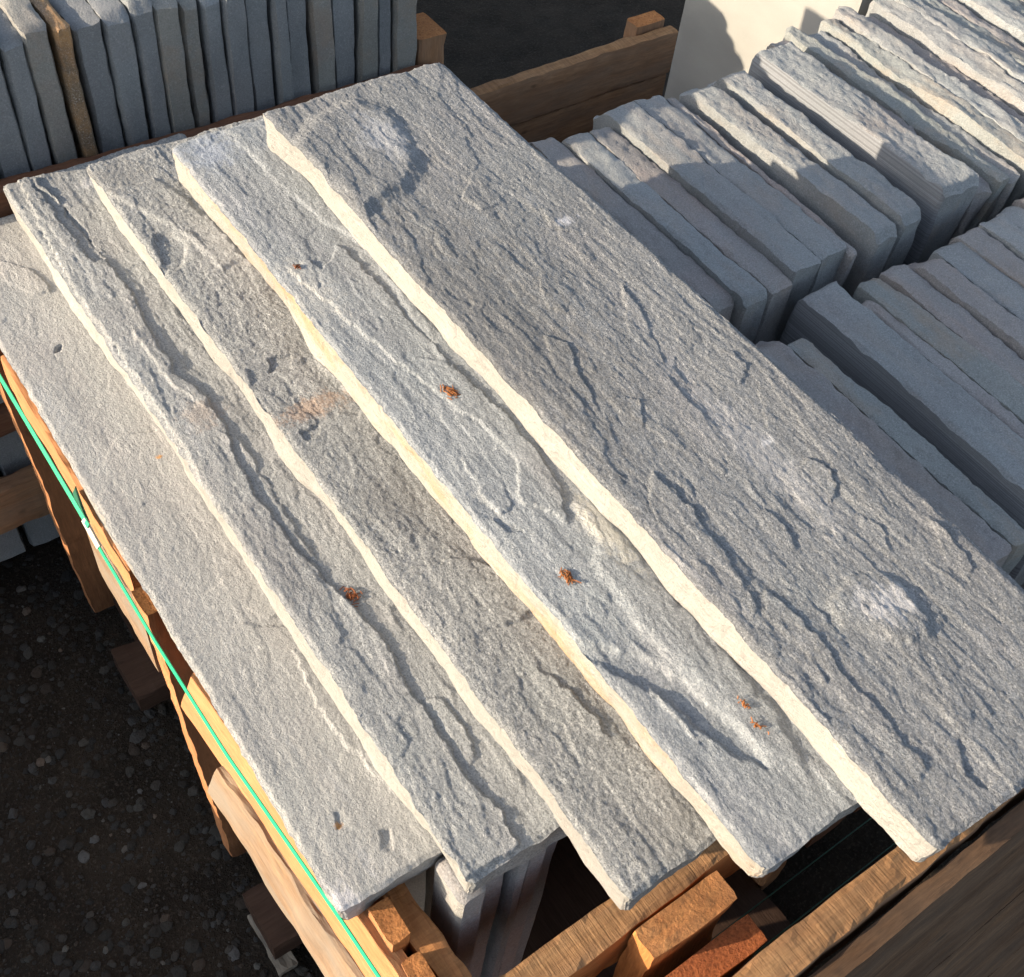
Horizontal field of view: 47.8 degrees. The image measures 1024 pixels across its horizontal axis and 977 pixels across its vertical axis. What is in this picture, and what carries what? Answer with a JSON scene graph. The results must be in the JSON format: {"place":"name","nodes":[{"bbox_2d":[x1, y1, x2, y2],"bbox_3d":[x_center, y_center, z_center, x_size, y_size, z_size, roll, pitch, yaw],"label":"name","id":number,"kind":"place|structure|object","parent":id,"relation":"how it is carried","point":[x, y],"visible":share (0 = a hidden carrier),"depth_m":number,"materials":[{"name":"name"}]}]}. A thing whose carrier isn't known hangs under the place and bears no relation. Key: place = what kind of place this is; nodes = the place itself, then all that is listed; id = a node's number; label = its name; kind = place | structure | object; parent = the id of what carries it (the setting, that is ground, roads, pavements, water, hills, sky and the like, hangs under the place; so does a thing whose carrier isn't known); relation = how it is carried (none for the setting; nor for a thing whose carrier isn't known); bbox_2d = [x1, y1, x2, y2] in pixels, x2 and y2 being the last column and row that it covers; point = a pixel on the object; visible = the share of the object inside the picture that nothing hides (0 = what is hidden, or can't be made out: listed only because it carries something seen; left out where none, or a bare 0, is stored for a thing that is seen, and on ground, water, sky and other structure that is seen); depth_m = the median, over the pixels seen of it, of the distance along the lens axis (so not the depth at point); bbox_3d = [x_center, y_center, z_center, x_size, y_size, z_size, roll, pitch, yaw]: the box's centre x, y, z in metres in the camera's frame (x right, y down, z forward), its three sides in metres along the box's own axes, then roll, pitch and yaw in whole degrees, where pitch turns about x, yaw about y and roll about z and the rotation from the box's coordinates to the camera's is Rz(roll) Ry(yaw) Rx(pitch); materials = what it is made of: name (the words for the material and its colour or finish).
{"place":"outdoors","nodes":[
{"label":"outdoors","id":0,"kind":"place"},
{"bbox_2d":[0,0,1022,976],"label":"ground","id":1,"kind":"structure","parent":0,"point":[486,40],"depth_m":2.13,"materials":[{"name":"soil"}]},
{"bbox_2d":[0,464,49,534],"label":"wooden crate","id":2,"kind":"object","parent":1,"relation":"on","point":[22,499],"visible":0.01,"depth_m":2.16,"materials":[{"name":"brown wood"}]},
{"bbox_2d":[0,527,25,561],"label":"stone slab","id":3,"kind":"object","parent":2,"relation":"on","point":[12,544],"depth_m":2.32,"materials":[{"name":"grey stone"}]},
{"bbox_2d":[0,430,59,545],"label":"stone slab","id":4,"kind":"object","parent":2,"relation":"on","point":[14,457],"depth_m":2.19,"materials":[{"name":"grey stone"}]},
{"bbox_2d":[0,12,446,436],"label":"wooden crate","id":5,"kind":"object","parent":2,"relation":"on","point":[431,35],"visible":0.05,"depth_m":1.95,"materials":[{"name":"brown wood"}]},
{"bbox_2d":[0,65,30,178],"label":"stone slab","id":6,"kind":"object","parent":5,"relation":"on","point":[13,159],"depth_m":1.72,"materials":[{"name":"grey stone"}]},
{"bbox_2d":[0,8,51,170],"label":"stone slab","id":7,"kind":"object","parent":5,"relation":"on","point":[15,68],"depth_m":1.69,"materials":[{"name":"grey stone"}]},
{"bbox_2d":[0,0,77,164],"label":"stone slab","id":8,"kind":"object","parent":5,"relation":"on","point":[27,22],"depth_m":1.68,"materials":[{"name":"grey stone"}]},
{"bbox_2d":[29,0,97,157],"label":"stone slab","id":9,"kind":"object","parent":5,"relation":"on","point":[59,35],"depth_m":1.71,"materials":[{"name":"brown stone"}]},
{"bbox_2d":[48,0,125,153],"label":"stone slab","id":10,"kind":"object","parent":5,"relation":"on","point":[81,18],"depth_m":1.73,"materials":[{"name":"grey stone"}]},
{"bbox_2d":[85,0,148,145],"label":"stone slab","id":11,"kind":"object","parent":5,"relation":"on","point":[116,31],"depth_m":1.75,"materials":[{"name":"grey stone"}]},
{"bbox_2d":[119,0,170,138],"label":"stone slab","id":12,"kind":"object","parent":5,"relation":"on","point":[140,13],"depth_m":1.77,"materials":[{"name":"grey stone"}]},
{"bbox_2d":[150,0,194,132],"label":"stone slab","id":13,"kind":"object","parent":5,"relation":"on","point":[171,50],"depth_m":1.78,"materials":[{"name":"grey stone"}]},
{"bbox_2d":[177,0,210,127],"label":"stone slab","id":14,"kind":"object","parent":5,"relation":"on","point":[189,29],"depth_m":1.81,"materials":[{"name":"grey stone"}]},
{"bbox_2d":[196,0,232,123],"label":"stone slab","id":15,"kind":"object","parent":5,"relation":"on","point":[217,84],"depth_m":1.83,"materials":[{"name":"grey stone"}]},
{"bbox_2d":[220,0,253,115],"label":"stone slab","id":16,"kind":"object","parent":5,"relation":"on","point":[234,26],"depth_m":1.84,"materials":[{"name":"grey stone"}]},
{"bbox_2d":[244,0,274,110],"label":"stone slab","id":17,"kind":"object","parent":5,"relation":"on","point":[259,48],"depth_m":1.87,"materials":[{"name":"grey stone"}]},
{"bbox_2d":[266,0,293,105],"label":"stone slab","id":18,"kind":"object","parent":5,"relation":"on","point":[279,47],"depth_m":1.88,"materials":[{"name":"grey stone"}]},
{"bbox_2d":[286,0,310,98],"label":"stone slab","id":19,"kind":"object","parent":5,"relation":"on","point":[296,19],"depth_m":1.90,"materials":[{"name":"grey stone"}]},
{"bbox_2d":[305,0,335,93],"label":"stone slab","id":20,"kind":"object","parent":5,"relation":"on","point":[320,42],"depth_m":1.93,"materials":[{"name":"grey stone"}]},
{"bbox_2d":[331,0,354,87],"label":"stone slab","id":21,"kind":"object","parent":5,"relation":"on","point":[343,21],"depth_m":1.95,"materials":[{"name":"grey stone"}]},
{"bbox_2d":[353,0,377,82],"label":"stone slab","id":22,"kind":"object","parent":5,"relation":"on","point":[366,38],"depth_m":1.97,"materials":[{"name":"grey stone"}]},
{"bbox_2d":[377,0,390,76],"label":"stone slab","id":23,"kind":"object","parent":5,"relation":"on","point":[383,34],"depth_m":1.99,"materials":[{"name":"grey stone"}]},
{"bbox_2d":[390,0,416,72],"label":"stone slab","id":24,"kind":"object","parent":5,"relation":"on","point":[403,35],"depth_m":2.00,"materials":[{"name":"grey stone"}]},
{"bbox_2d":[0,526,317,976],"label":"gravel","id":25,"kind":"structure","parent":1,"relation":"on","point":[43,947],"depth_m":2.07,"materials":[{"name":"grey gravel"}]},
{"bbox_2d":[247,914,297,976],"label":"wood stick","id":26,"kind":"object","parent":25,"relation":"on","point":[285,963],"visible":0.42,"depth_m":1.93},
{"bbox_2d":[0,349,1023,976],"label":"wooden crate","id":27,"kind":"object","parent":1,"relation":"on","point":[672,925],"visible":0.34,"depth_m":1.27,"materials":[{"name":"brown wood"}]},
{"bbox_2d":[0,374,380,976],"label":"strap","id":28,"kind":"object","parent":27,"relation":"attached to","point":[76,501],"visible":1,"depth_m":1.34,"materials":[{"name":"green plastic"}]},
{"bbox_2d":[0,214,443,919],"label":"stone tread","id":29,"kind":"object","parent":27,"relation":"on","point":[364,840],"visible":0.36,"depth_m":1.33,"materials":[{"name":"grey stone"}]},
{"bbox_2d":[3,133,566,893],"bbox_3d":[-0.277,-0.073,1.462,0.289,0.066,1.225,-26,59,-25],"label":"stone tread","id":30,"kind":"object","parent":29,"relation":"on","point":[457,781],"visible":0.36,"depth_m":1.31,"materials":[{"name":"grey stone"}]},
{"bbox_2d":[340,586,362,606],"bbox_3d":[-0.178,0.119,1.283,0.024,0.003,0.032,-26,59,-25],"label":"needle tuft","id":31,"kind":"object","parent":30,"relation":"on","point":[354,594],"visible":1,"depth_m":1.28,"materials":[{"name":"brown plant"}]},
{"bbox_2d":[86,116,716,909],"bbox_3d":[-0.135,-0.082,1.413,0.290,0.066,1.240,-26,59,-25],"label":"stone tread","id":32,"kind":"object","parent":30,"relation":"on","point":[622,808],"visible":0.42,"depth_m":1.26,"materials":[{"name":"grey stone"}]},
{"bbox_2d":[172,118,859,877],"bbox_3d":[-0.012,-0.108,1.374,0.289,0.065,1.210,-26,59,-25],"label":"stone tread","id":33,"kind":"object","parent":32,"relation":"on","point":[666,676],"visible":0.44,"depth_m":1.23,"materials":[{"name":"grey stone"}]},
{"bbox_2d":[440,384,460,399],"bbox_3d":[-0.072,-0.113,1.333,0.022,0.003,0.028,-26,59,-25],"label":"needle tuft","id":34,"kind":"object","parent":33,"relation":"on","point":[452,391],"visible":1,"depth_m":1.33,"materials":[{"name":"orange plant"}]},
{"bbox_2d":[558,567,580,585],"bbox_3d":[0.058,0.091,1.184,0.028,0.003,0.015,40,58,23],"label":"needle tuft","id":35,"kind":"object","parent":33,"relation":"on","point":[567,577],"visible":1,"depth_m":1.18,"materials":[{"name":"brown plant"}]},
{"bbox_2d":[263,63,1023,862],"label":"stone tread","id":36,"kind":"object","parent":33,"relation":"on","point":[843,595],"visible":1,"depth_m":1.24,"materials":[{"name":"grey stone"}]},
{"bbox_2d":[737,696,750,708],"bbox_3d":[0.222,0.205,1.107,0.009,0.003,0.017,-26,59,-25],"label":"needle tuft","id":37,"kind":"object","parent":33,"relation":"on","point":[743,704],"visible":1,"depth_m":1.10,"materials":[{"name":"orange plant"}]},
{"bbox_2d":[750,717,768,734],"bbox_3d":[0.234,0.225,1.092,0.023,0.003,0.009,29,54,16],"label":"needle tuft","id":38,"kind":"object","parent":33,"relation":"on","point":[756,724],"visible":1,"depth_m":1.09,"materials":[{"name":"orange plant"}]},
{"bbox_2d":[404,871,425,910],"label":"stone slab","id":39,"kind":"object","parent":27,"relation":"on","point":[416,885],"depth_m":1.46,"materials":[{"name":"grey stone"}]},
{"bbox_2d":[424,865,434,917],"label":"stone slab","id":40,"kind":"object","parent":27,"relation":"on","point":[429,885],"depth_m":1.56,"materials":[{"name":"grey stone"}]},
{"bbox_2d":[430,856,484,970],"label":"stone slab","id":41,"kind":"object","parent":27,"relation":"on","point":[455,912],"depth_m":1.20,"materials":[{"name":"grey stone"}]},
{"bbox_2d":[469,873,503,976],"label":"stone slab","id":42,"kind":"object","parent":27,"relation":"on","point":[490,899],"depth_m":1.32,"materials":[{"name":"grey stone"}]},
{"bbox_2d":[480,861,528,976],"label":"stone slab","id":43,"kind":"object","parent":27,"relation":"on","point":[511,887],"depth_m":1.35,"materials":[{"name":"grey stone"}]},
{"bbox_2d":[498,848,545,976],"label":"stone slab","id":44,"kind":"object","parent":27,"relation":"on","point":[526,894],"depth_m":1.38,"materials":[{"name":"grey stone"}]},
{"bbox_2d":[512,841,556,968],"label":"stone slab","id":45,"kind":"object","parent":27,"relation":"on","point":[537,894],"depth_m":1.44,"materials":[{"name":"grey stone"}]},
{"bbox_2d":[710,817,871,941],"bbox_3d":[0.383,0.532,1.575,0.590,0.006,0.001,-26,59,-25],"label":"strap","id":46,"kind":"object","parent":27,"relation":"attached to","point":[792,877],"visible":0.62,"depth_m":1.57,"materials":[{"name":"black plastic"}]},
{"bbox_2d":[746,843,895,961],"bbox_3d":[0.417,0.528,1.504,0.590,0.012,0.001,-26,59,-25],"label":"strap","id":47,"kind":"object","parent":27,"relation":"attached to","point":[821,901],"visible":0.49,"depth_m":1.49,"materials":[{"name":"black plastic"}]},
{"bbox_2d":[471,10,861,847],"bbox_3d":[0.888,-0.369,2.473,1.692,0.845,1.376,-26,59,-25],"label":"wooden crate","id":48,"kind":"object","parent":1,"relation":"on","point":[561,100],"visible":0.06,"depth_m":2.28,"materials":[{"name":"brown wood"}]},
{"bbox_2d":[529,137,733,320],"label":"stone slab","id":49,"kind":"object","parent":48,"relation":"on","point":[712,292],"depth_m":1.90,"materials":[{"name":"grey stone"}]},
{"bbox_2d":[561,132,766,342],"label":"stone slab","id":50,"kind":"object","parent":48,"relation":"in","point":[745,290],"depth_m":1.89,"materials":[{"name":"grey stone"}]},
{"bbox_2d":[589,127,791,344],"bbox_3d":[0.267,-0.314,2.147,0.062,0.547,0.496,-26,59,-25],"label":"stone slab","id":51,"kind":"object","parent":48,"relation":"in","point":[729,243],"depth_m":1.91,"materials":[{"name":"grey stone"}]},
{"bbox_2d":[593,102,820,340],"bbox_3d":[0.301,-0.364,2.184,0.074,0.558,0.536,-26,59,-25],"label":"stone slab","id":52,"kind":"object","parent":48,"relation":"on","point":[753,223],"depth_m":1.94,"materials":[{"name":"grey stone"}]},
{"bbox_2d":[632,95,845,294],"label":"stone slab","id":53,"kind":"object","parent":48,"relation":"on","point":[825,246],"depth_m":1.97,"materials":[{"name":"grey stone"}]},
{"bbox_2d":[666,98,856,286],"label":"stone slab","id":54,"kind":"object","parent":48,"relation":"on","point":[850,254],"depth_m":2.00,"materials":[{"name":"grey stone"}]},
{"bbox_2d":[664,0,872,100],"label":"wall panel","id":55,"kind":"structure","parent":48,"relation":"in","point":[717,40],"depth_m":2.78,"materials":[{"name":"beige paint"}]},
{"bbox_2d":[679,86,896,296],"bbox_3d":[0.457,-0.422,2.247,0.065,0.560,0.514,-27,59,-25],"label":"stone slab","id":56,"kind":"object","parent":48,"relation":"on","point":[856,221],"depth_m":2.00,"materials":[{"name":"grey stone"}]},
{"bbox_2d":[707,70,920,278],"bbox_3d":[0.515,-0.460,2.283,0.067,0.562,0.517,-26,58,-24],"label":"stone slab","id":57,"kind":"object","parent":48,"relation":"on","point":[873,187],"depth_m":2.04,"materials":[{"name":"grey stone"}]},
{"bbox_2d":[748,41,978,264],"bbox_3d":[0.614,-0.510,2.322,0.093,0.582,0.504,-26,58,-24],"label":"stone slab","id":58,"kind":"object","parent":48,"relation":"on","point":[938,186],"depth_m":2.07,"materials":[{"name":"grey stone"}]},
{"bbox_2d":[766,41,991,244],"bbox_3d":[0.658,-0.541,2.371,0.064,0.552,0.559,-26,59,-25],"label":"stone slab","id":59,"kind":"object","parent":48,"relation":"on","point":[983,194],"depth_m":2.08,"materials":[{"name":"grey stone"}]},
{"bbox_2d":[756,341,1011,566],"bbox_3d":[0.492,0.087,1.865,0.066,0.524,0.501,-26,59,-25],"label":"stone slab","id":60,"kind":"object","parent":48,"relation":"in","point":[892,455],"depth_m":1.65,"materials":[{"name":"grey stone"}]},
{"bbox_2d":[783,26,1009,231],"bbox_3d":[0.689,-0.566,2.389,0.062,0.562,0.566,-27,59,-25],"label":"stone slab","id":61,"kind":"object","parent":48,"relation":"on","point":[908,112],"depth_m":2.15,"materials":[{"name":"grey stone"}]},
{"bbox_2d":[779,281,1023,585],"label":"stone slab","id":62,"kind":"object","parent":48,"relation":"in","point":[970,437],"depth_m":1.73,"materials":[{"name":"grey stone"}]},
{"bbox_2d":[787,338,1023,573],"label":"stone slab","id":63,"kind":"object","parent":48,"relation":"in","point":[941,469],"depth_m":1.66,"materials":[{"name":"grey stone"}]},
{"bbox_2d":[808,30,1019,221],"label":"stone slab","id":64,"kind":"object","parent":48,"relation":"on","point":[839,48],"depth_m":2.15,"materials":[{"name":"grey stone"}]},
{"bbox_2d":[818,18,1023,213],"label":"stone slab","id":65,"kind":"object","parent":48,"relation":"on","point":[989,134],"depth_m":2.18,"materials":[{"name":"grey stone"}]},
{"bbox_2d":[832,6,1023,142],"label":"stone slab","id":66,"kind":"object","parent":48,"relation":"on","point":[851,19],"depth_m":2.23,"materials":[{"name":"grey stone"}]},
{"bbox_2d":[852,278,1023,423],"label":"stone slab","id":67,"kind":"object","parent":48,"relation":"on","point":[1004,388],"depth_m":1.80,"materials":[{"name":"grey stone"}]},
{"bbox_2d":[862,300,1023,588],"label":"stone slab","id":68,"kind":"object","parent":48,"relation":"on","point":[951,370],"depth_m":1.77,"materials":[{"name":"grey stone"}]},
{"bbox_2d":[865,0,1023,115],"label":"stone slab","id":69,"kind":"object","parent":48,"relation":"on","point":[986,72],"depth_m":2.27,"materials":[{"name":"grey stone"}]},
{"bbox_2d":[866,17,1023,123],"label":"stone slab","id":70,"kind":"object","parent":48,"relation":"on","point":[948,69],"depth_m":2.26,"materials":[{"name":"grey stone"}]},
{"bbox_2d":[879,264,1023,386],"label":"stone slab","id":71,"kind":"object","parent":48,"relation":"on","point":[955,318],"depth_m":1.84,"materials":[{"name":"grey stone"}]},
{"bbox_2d":[895,0,1023,83],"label":"stone slab","id":72,"kind":"object","parent":48,"relation":"on","point":[1002,58],"depth_m":2.29,"materials":[{"name":"grey stone"}]},
{"bbox_2d":[908,259,1023,359],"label":"stone slab","id":73,"kind":"object","parent":48,"relation":"in","point":[977,303],"depth_m":1.86,"materials":[{"name":"grey stone"}]},
{"bbox_2d":[921,0,1023,65],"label":"stone slab","id":74,"kind":"object","parent":48,"relation":"on","point":[986,34],"depth_m":2.33,"materials":[{"name":"grey stone"}]},
{"bbox_2d":[928,242,1023,320],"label":"stone slab","id":75,"kind":"object","parent":48,"relation":"in","point":[1002,289],"depth_m":1.91,"materials":[{"name":"grey stone"}]},
{"bbox_2d":[938,0,1023,53],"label":"stone slab","id":76,"kind":"object","parent":48,"relation":"on","point":[956,7],"depth_m":2.36,"materials":[{"name":"grey stone"}]},
{"bbox_2d":[948,227,1023,287],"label":"stone slab","id":77,"kind":"object","parent":48,"relation":"in","point":[995,253],"depth_m":1.94,"materials":[{"name":"grey stone"}]},
{"bbox_2d":[954,0,1023,46],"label":"stone slab","id":78,"kind":"object","parent":48,"relation":"on","point":[1007,19],"depth_m":2.37,"materials":[{"name":"grey stone"}]},
{"bbox_2d":[1002,0,1023,16],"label":"stone slab","id":79,"kind":"object","parent":48,"relation":"on","point":[1016,5],"depth_m":2.40,"materials":[{"name":"grey stone"}]},
{"bbox_2d":[809,800,1023,976],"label":"leaning panel","id":80,"kind":"object","parent":1,"relation":"on","point":[960,914],"visible":1,"depth_m":1.31,"materials":[{"name":"brown wood"}]},
{"bbox_2d":[979,217,1023,260],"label":"stone slab","id":81,"kind":"object","parent":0,"point":[1007,233],"depth_m":1.98,"materials":[{"name":"grey stone"}]},
{"bbox_2d":[995,206,1023,229],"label":"stone slab","id":82,"kind":"object","parent":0,"point":[1014,215],"depth_m":2.02,"materials":[{"name":"grey stone"}]},
{"bbox_2d":[1011,198,1023,208],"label":"stone slab","id":83,"kind":"object","parent":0,"point":[1019,203],"depth_m":2.05,"materials":[{"name":"grey stone"}]}
]}

